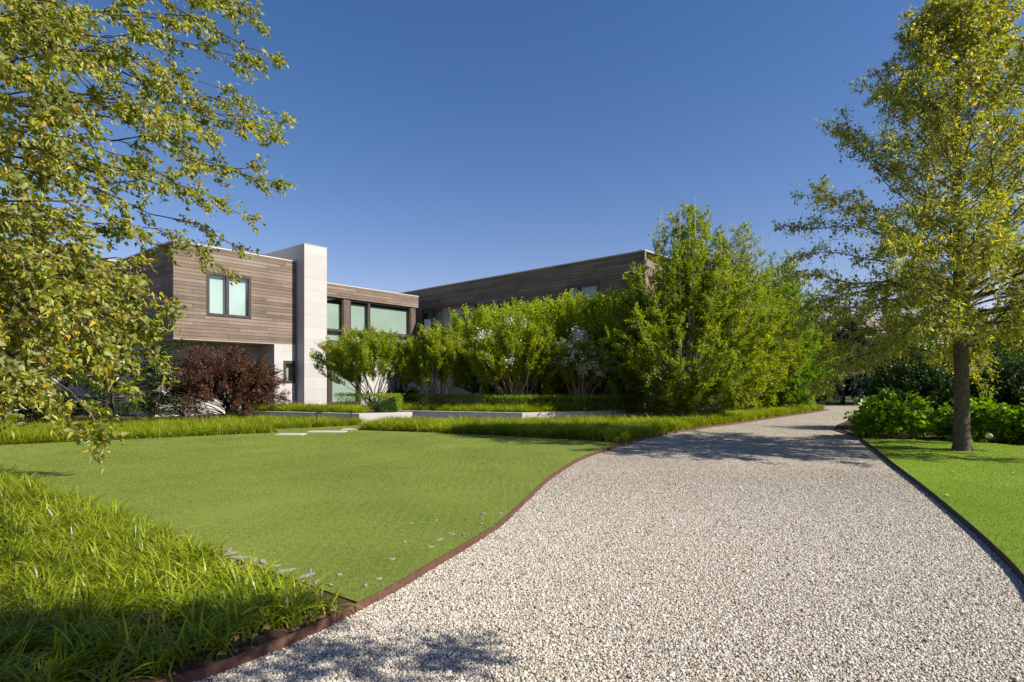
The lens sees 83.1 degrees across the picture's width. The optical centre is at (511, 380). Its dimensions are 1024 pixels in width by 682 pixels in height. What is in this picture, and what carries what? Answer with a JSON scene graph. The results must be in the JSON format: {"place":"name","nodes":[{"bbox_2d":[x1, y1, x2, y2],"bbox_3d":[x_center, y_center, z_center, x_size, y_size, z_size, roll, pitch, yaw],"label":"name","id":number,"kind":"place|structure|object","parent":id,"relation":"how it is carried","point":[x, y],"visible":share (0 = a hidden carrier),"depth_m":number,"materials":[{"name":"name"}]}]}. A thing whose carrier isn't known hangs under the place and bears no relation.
{"place":"outdoors","nodes":[
{"label":"outdoors","id":0,"kind":"place"},
{"bbox_2d":[0,425,620,601],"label":"lawn","id":1,"kind":"structure","parent":0,"point":[356,586],"depth_m":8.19,"materials":[{"name":"green plant"}]},
{"bbox_2d":[228,556,249,560],"bbox_3d":[-2.377,1.549,5.027,0.176,0.030,0.051,5,0,-16],"label":"paver stud","id":2,"kind":"object","parent":1,"relation":"on","point":[234,557],"visible":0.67,"depth_m":5.01,"materials":[{"name":"stone"}]},
{"bbox_2d":[276,568,295,574],"bbox_3d":[-1.830,1.549,4.680,0.156,0.030,0.049,0,3,-39],"label":"paver stud","id":3,"kind":"object","parent":1,"relation":"on","point":[283,570],"visible":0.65,"depth_m":4.67,"materials":[{"name":"stone"}]},
{"bbox_2d":[274,433,306,434],"bbox_3d":[-6.306,1.558,16.467,0.770,0.085,0.440,0,0,0],"label":"stepping stone","id":4,"kind":"object","parent":1,"relation":"on","point":[290,434],"visible":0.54,"depth_m":16.44,"materials":[{"name":"white stone"}]},
{"bbox_2d":[296,572,314,578],"bbox_3d":[-1.630,1.549,4.560,0.041,0.030,0.169,-2,0,42],"label":"paver stud","id":5,"kind":"object","parent":1,"relation":"on","point":[307,574],"visible":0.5,"depth_m":4.55,"materials":[{"name":"stone"}]},
{"bbox_2d":[307,430,347,432],"bbox_3d":[-5.531,1.558,17.304,1.096,0.085,0.440,0,0,0],"label":"stepping stone","id":6,"kind":"object","parent":1,"relation":"on","point":[327,431],"visible":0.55,"depth_m":17.16,"materials":[{"name":"white stone"}]},
{"bbox_2d":[341,428,359,429],"bbox_3d":[-5.076,1.558,18.150,0.492,0.085,0.440,0,0,0],"label":"stepping stone","id":7,"kind":"object","parent":1,"relation":"on","point":[350,429],"visible":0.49,"depth_m":18.11,"materials":[{"name":"white stone"}]},
{"bbox_2d":[91,387,866,602],"bbox_3d":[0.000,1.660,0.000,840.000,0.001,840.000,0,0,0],"label":"ground","id":8,"kind":"structure","parent":0,"point":[849,403],"depth_m":39.99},
{"bbox_2d":[0,415,281,444],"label":"lilyturf","id":9,"kind":"object","parent":8,"relation":"on","point":[33,433],"visible":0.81,"depth_m":16.20,"materials":[{"name":"green plant"}]},
{"bbox_2d":[0,411,353,444],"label":"house planting bed","id":10,"kind":"object","parent":8,"relation":"on","point":[119,418],"depth_m":23.88,"materials":[{"name":"brown soil"}]},
{"bbox_2d":[0,314,70,421],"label":"evergreen tree","id":11,"kind":"object","parent":10,"relation":"on","point":[35,418],"visible":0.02,"depth_m":19.32,"materials":[{"name":"green plant"}]},
{"bbox_2d":[0,297,203,424],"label":"evergreen tree","id":12,"kind":"object","parent":10,"relation":"on","point":[105,395],"visible":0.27,"depth_m":20.11,"materials":[{"name":"green plant"}]},
{"bbox_2d":[138,338,294,418],"bbox_3d":[-11.371,-0.039,22.231,5.997,3.223,4.612,0,0,0],"label":"red maple","id":13,"kind":"object","parent":10,"relation":"on","point":[239,379],"visible":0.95,"depth_m":21.53,"materials":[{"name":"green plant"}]},
{"bbox_2d":[195,413,366,428],"bbox_3d":[-8.113,1.355,20.269,6.370,0.520,4.855,0,0,0],"label":"lilyturf","id":14,"kind":"object","parent":10,"relation":"on","point":[285,422],"visible":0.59,"depth_m":19.73,"materials":[{"name":"green plant"}]},
{"bbox_2d":[2,240,699,416],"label":"modern house","id":15,"kind":"structure","parent":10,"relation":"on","point":[285,309],"depth_m":28.07,"materials":[{"name":"brown wood"}]},
{"bbox_2d":[130,289,141,311],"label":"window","id":16,"kind":"structure","parent":15,"relation":"in","point":[131,297],"depth_m":27.24,"materials":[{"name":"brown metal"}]},
{"bbox_2d":[207,271,250,318],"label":"window","id":17,"kind":"structure","parent":15,"relation":"in","point":[224,299],"depth_m":25.88,"materials":[{"name":"glass"}]},
{"bbox_2d":[226,352,247,409],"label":"window","id":18,"kind":"structure","parent":15,"relation":"in","point":[228,353],"depth_m":27.87,"materials":[{"name":"glass"}]},
{"bbox_2d":[283,361,294,382],"bbox_3d":[-11.071,-0.418,28.316,0.590,1.093,0.638,0,0,39],"label":"window","id":19,"kind":"structure","parent":15,"relation":"in","point":[288,366],"depth_m":28.30,"materials":[{"name":"brown metal"}]},
{"bbox_2d":[327,296,343,341],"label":"window","id":20,"kind":"structure","parent":15,"relation":"in","point":[335,308],"depth_m":30.87,"materials":[{"name":"glass"}]},
{"bbox_2d":[327,359,360,403],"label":"window","id":21,"kind":"structure","parent":15,"relation":"in","point":[332,387],"depth_m":31.41,"materials":[{"name":"clear glass"}]},
{"bbox_2d":[350,299,410,345],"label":"window","id":22,"kind":"structure","parent":15,"relation":"in","point":[385,317],"depth_m":33.23,"materials":[{"name":"glass"}]},
{"bbox_2d":[388,376,402,392],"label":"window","id":23,"kind":"structure","parent":15,"relation":"in","point":[398,379],"depth_m":34.12,"materials":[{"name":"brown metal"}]},
{"bbox_2d":[428,363,434,398],"bbox_3d":[-4.723,-0.050,35.829,1.279,2.500,0.150,0,0,43],"label":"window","id":24,"kind":"structure","parent":15,"relation":"in","point":[433,363],"depth_m":35.87,"materials":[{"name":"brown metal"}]},
{"bbox_2d":[422,301,475,336],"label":"window","id":25,"kind":"structure","parent":15,"relation":"in","point":[442,313],"depth_m":35.19,"materials":[{"name":"grey glass"}]},
{"bbox_2d":[565,282,598,315],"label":"window","id":26,"kind":"structure","parent":15,"relation":"in","point":[586,288],"depth_m":27.80,"materials":[{"name":"glass"}]},
{"bbox_2d":[1,508,354,681],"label":"planting bed","id":27,"kind":"object","parent":8,"relation":"on","point":[240,645],"visible":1,"depth_m":3.47,"materials":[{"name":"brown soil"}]},
{"bbox_2d":[0,0,299,473],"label":"linden tree","id":28,"kind":"object","parent":27,"relation":"on","point":[61,303],"visible":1,"depth_m":5.28,"materials":[{"name":"green plant"}]},
{"bbox_2d":[0,461,368,681],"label":"lilyturf","id":29,"kind":"object","parent":8,"relation":"on","point":[70,526],"visible":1,"depth_m":3.95,"materials":[{"name":"green plant"}]},
{"bbox_2d":[225,410,411,421],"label":"planter wall","id":30,"kind":"structure","parent":8,"relation":"on","point":[371,416],"depth_m":21.32,"materials":[{"name":"concrete"}]},
{"bbox_2d":[370,409,657,419],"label":"planter wall","id":31,"kind":"structure","parent":8,"relation":"on","point":[454,414],"depth_m":21.97,"materials":[{"name":"concrete"}]},
{"bbox_2d":[360,405,824,442],"bbox_3d":[6.041,1.570,29.120,22.082,0.001,29.761,0,0,0],"label":"long planting bed","id":32,"kind":"object","parent":8,"relation":"on","point":[619,441],"visible":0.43,"depth_m":17.12,"materials":[{"name":"brown soil"}]},
{"bbox_2d":[354,403,828,441],"bbox_3d":[7.290,1.357,23.190,26.094,0.576,9.229,0,0,-34],"label":"long lilyturf","id":33,"kind":"object","parent":32,"relation":"on","point":[611,427],"visible":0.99,"depth_m":17.89,"materials":[{"name":"green plant"}]},
{"bbox_2d":[587,196,785,416],"bbox_3d":[6.720,-2.771,22.730,7.759,8.689,6.260,0,0,0],"label":"hornbeam tree","id":34,"kind":"object","parent":32,"relation":"on","point":[685,371],"visible":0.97,"depth_m":21.57,"materials":[{"name":"green plant"}]},
{"bbox_2d":[686,221,813,409],"bbox_3d":[10.585,-2.920,26.618,6.295,8.946,4.845,0,0,18],"label":"hornbeam tree","id":35,"kind":"object","parent":32,"relation":"on","point":[787,358],"visible":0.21,"depth_m":25.92,"materials":[{"name":"green plant"}]},
{"bbox_2d":[748,247,832,406],"bbox_3d":[13.439,-2.601,29.756,4.959,8.431,4.637,0,0,-35],"label":"hornbeam tree","id":36,"kind":"object","parent":32,"relation":"on","point":[794,393],"visible":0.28,"depth_m":28.75,"materials":[{"name":"green plant"}]},
{"bbox_2d":[772,247,841,405],"bbox_3d":[15.439,-3.022,32.708,5.775,9.149,4.528,0,0,0],"label":"hornbeam tree","id":37,"kind":"object","parent":32,"relation":"on","point":[827,375],"visible":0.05,"depth_m":32.03,"materials":[{"name":"green plant"}]},
{"bbox_2d":[710,342,868,402],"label":"evergreen hedge","id":38,"kind":"object","parent":8,"relation":"on","point":[846,391],"visible":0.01,"depth_m":42.12,"materials":[{"name":"green plant"}]},
{"bbox_2d":[838,428,858,436],"bbox_3d":[10.130,1.595,17.413,0.043,0.110,2.522,0,0,17],"label":"edging strip","id":39,"kind":"object","parent":8,"relation":"on","point":[846,433],"visible":0.5,"depth_m":17.55,"materials":[{"name":"metal"}]},
{"bbox_2d":[818,316,881,403],"bbox_3d":[23.046,-1.460,40.720,5.538,6.406,5.678,0,0,-18],"label":"blue conifer","id":40,"kind":"object","parent":8,"relation":"on","point":[858,392],"visible":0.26,"depth_m":39.41,"materials":[{"name":"green plant"}]},
{"bbox_2d":[819,319,918,392],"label":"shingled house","id":41,"kind":"structure","parent":8,"relation":"on","point":[867,322],"depth_m":63.98,"materials":[{"name":"grey wood"}]},
{"bbox_2d":[865,333,950,389],"bbox_3d":[28.434,-1.212,41.018,7.034,5.813,6.191,0,0,0],"label":"background tree","id":42,"kind":"object","parent":8,"relation":"on","point":[874,369],"visible":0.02,"depth_m":39.83,"materials":[{"name":"green plant"}]},
{"bbox_2d":[834,420,1023,444],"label":"shrub bed","id":43,"kind":"object","parent":8,"relation":"on","point":[844,427],"visible":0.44,"depth_m":16.80,"materials":[{"name":"brown soil"}]},
{"bbox_2d":[843,387,945,437],"bbox_3d":[10.460,0.922,15.950,2.449,1.508,2.074,0,0,0],"label":"hydrangea bush","id":44,"kind":"object","parent":43,"relation":"on","point":[874,416],"visible":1,"depth_m":15.50,"materials":[{"name":"green plant"}]},
{"bbox_2d":[862,324,974,421],"bbox_3d":[12.878,-0.115,18.644,3.444,3.458,2.617,0,0,0],"label":"tall shrub","id":45,"kind":"object","parent":43,"relation":"on","point":[936,385],"visible":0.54,"depth_m":18.12,"materials":[{"name":"green plant"}]},
{"bbox_2d":[933,392,1023,443],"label":"hydrangea bush","id":46,"kind":"object","parent":43,"relation":"on","point":[986,418],"visible":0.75,"depth_m":14.52,"materials":[{"name":"green plant"}]},
{"bbox_2d":[947,324,1023,409],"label":"tall shrub","id":47,"kind":"object","parent":43,"relation":"on","point":[1010,379],"visible":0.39,"depth_m":17.82,"materials":[{"name":"green plant"}]},
{"bbox_2d":[986,398,1023,442],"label":"hydrangea bush","id":48,"kind":"object","parent":43,"relation":"on","point":[1021,409],"visible":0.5,"depth_m":14.36,"materials":[{"name":"green plant"}]},
{"bbox_2d":[969,305,1023,388],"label":"background tree","id":49,"kind":"object","parent":8,"relation":"on","point":[994,335],"depth_m":39.92,"materials":[{"name":"green plant"}]},
{"bbox_2d":[1001,325,1023,396],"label":"background tree","id":50,"kind":"object","parent":8,"relation":"on","point":[1020,351],"visible":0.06,"depth_m":31.41,"materials":[{"name":"green plant"}]},
{"bbox_2d":[0,0,1023,380],"label":"sky","id":51,"kind":"structure","parent":0,"point":[434,143],"materials":[{"name":"blue"}]},
{"bbox_2d":[194,406,1023,681],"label":"driveway","id":52,"kind":"structure","parent":0,"point":[817,442],"depth_m":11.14,"materials":[{"name":"beige gravel"}]},
{"bbox_2d":[155,409,827,681],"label":"edging strip","id":53,"kind":"object","parent":52,"relation":"on","point":[213,669],"visible":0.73,"depth_m":4.00,"materials":[{"name":"metal"}]},
{"bbox_2d":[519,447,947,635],"bbox_3d":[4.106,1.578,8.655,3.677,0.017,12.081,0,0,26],"label":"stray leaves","id":54,"kind":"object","parent":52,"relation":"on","point":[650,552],"visible":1,"depth_m":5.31,"materials":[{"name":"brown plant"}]},
{"bbox_2d":[859,435,1023,582],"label":"edging strip","id":55,"kind":"object","parent":52,"relation":"on","point":[1008,561],"visible":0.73,"depth_m":6.44,"materials":[{"name":"metal"}]},
{"bbox_2d":[861,436,1023,573],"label":"side lawn","id":56,"kind":"structure","parent":0,"point":[982,500],"depth_m":9.02,"materials":[{"name":"green plant"}]},
{"bbox_2d":[771,0,1023,450],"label":"linden tree","id":57,"kind":"object","parent":56,"relation":"on","point":[977,31],"visible":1,"depth_m":12.30,"materials":[{"name":"green plant"}]},
{"bbox_2d":[868,437,1014,494],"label":"fallen leaves","id":58,"kind":"object","parent":56,"relation":"on","point":[957,460],"visible":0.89,"depth_m":11.67,"materials":[{"name":"brown plant"}]},
{"label":"raised bed","id":59,"kind":"structure","parent":0,"visible":0},
{"bbox_2d":[389,380,424,403],"bbox_3d":[-4.793,0.921,26.291,2.227,1.875,2.103,0,0,0],"label":"dwarf conifer","id":60,"kind":"object","parent":59,"relation":"on","point":[408,391],"visible":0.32,"depth_m":25.93,"materials":[{"name":"green plant"}]},
{"bbox_2d":[400,318,474,405],"bbox_3d":[-3.100,-0.735,24.314,3.282,3.942,2.921,0,0,0],"label":"crape myrtle","id":61,"kind":"object","parent":59,"relation":"on","point":[443,355],"visible":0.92,"depth_m":23.84,"materials":[{"name":"green plant"}]},
{"bbox_2d":[448,386,488,404],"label":"stair wall","id":62,"kind":"structure","parent":59,"relation":"on","point":[460,391],"depth_m":27.30,"materials":[{"name":"stone"}]},
{"bbox_2d":[371,399,581,412],"bbox_3d":[-1.511,1.030,23.034,9.083,0.524,3.394,0,0,6],"label":"planter lilyturf","id":63,"kind":"object","parent":59,"relation":"on","point":[482,407],"visible":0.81,"depth_m":22.32,"materials":[{"name":"green plant"}]},
{"bbox_2d":[456,306,571,404],"bbox_3d":[0.061,-0.868,23.499,4.589,4.214,4.072,0,0,0],"label":"crape myrtle","id":64,"kind":"object","parent":59,"relation":"on","point":[520,338],"visible":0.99,"depth_m":22.66,"materials":[{"name":"green plant"}]},
{"bbox_2d":[404,392,646,412],"bbox_3d":[0.384,0.875,23.126,9.887,0.817,2.012,0,0,8],"label":"box hedge","id":65,"kind":"object","parent":59,"relation":"on","point":[503,397],"visible":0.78,"depth_m":22.65,"materials":[{"name":"green plant"}]},
{"bbox_2d":[444,285,651,413],"bbox_3d":[1.002,-1.312,26.198,11.144,5.250,2.644,0,0,40],"label":"privet hedge","id":66,"kind":"object","parent":59,"relation":"on","point":[597,310],"visible":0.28,"depth_m":24.56,"materials":[{"name":"green plant"}]},
{"bbox_2d":[548,323,615,410],"bbox_3d":[2.609,-0.586,23.257,2.776,3.637,2.442,0,0,-23],"label":"crape myrtle","id":67,"kind":"object","parent":59,"relation":"on","point":[588,368],"visible":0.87,"depth_m":22.86,"materials":[{"name":"green plant"}]},
{"label":"raised bed","id":68,"kind":"structure","parent":0,"visible":0},
{"bbox_2d":[248,400,372,412],"bbox_3d":[-8.081,1.008,22.668,6.589,0.535,2.491,0,0,27],"label":"planter lilyturf","id":69,"kind":"object","parent":68,"relation":"on","point":[321,407],"visible":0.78,"depth_m":21.96,"materials":[{"name":"green plant"}]},
{"bbox_2d":[309,322,421,407],"bbox_3d":[-6.141,-0.656,24.886,4.865,3.795,4.462,0,0,-33],"label":"crape myrtle","id":70,"kind":"object","parent":68,"relation":"on","point":[383,347],"visible":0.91,"depth_m":24.22,"materials":[{"name":"green plant"}]},
{"bbox_2d":[333,392,404,411],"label":"box hedge","id":71,"kind":"object","parent":68,"relation":"on","point":[384,396],"visible":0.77,"depth_m":23.61,"materials":[{"name":"green plant"}]},
{"bbox_2d":[374,399,398,412],"bbox_3d":[-4.700,1.191,21.591,0.917,0.985,0.924,0,0,0],"label":"box ball","id":72,"kind":"object","parent":68,"relation":"on","point":[385,403],"visible":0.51,"depth_m":21.43,"materials":[{"name":"green plant"}]}
]}

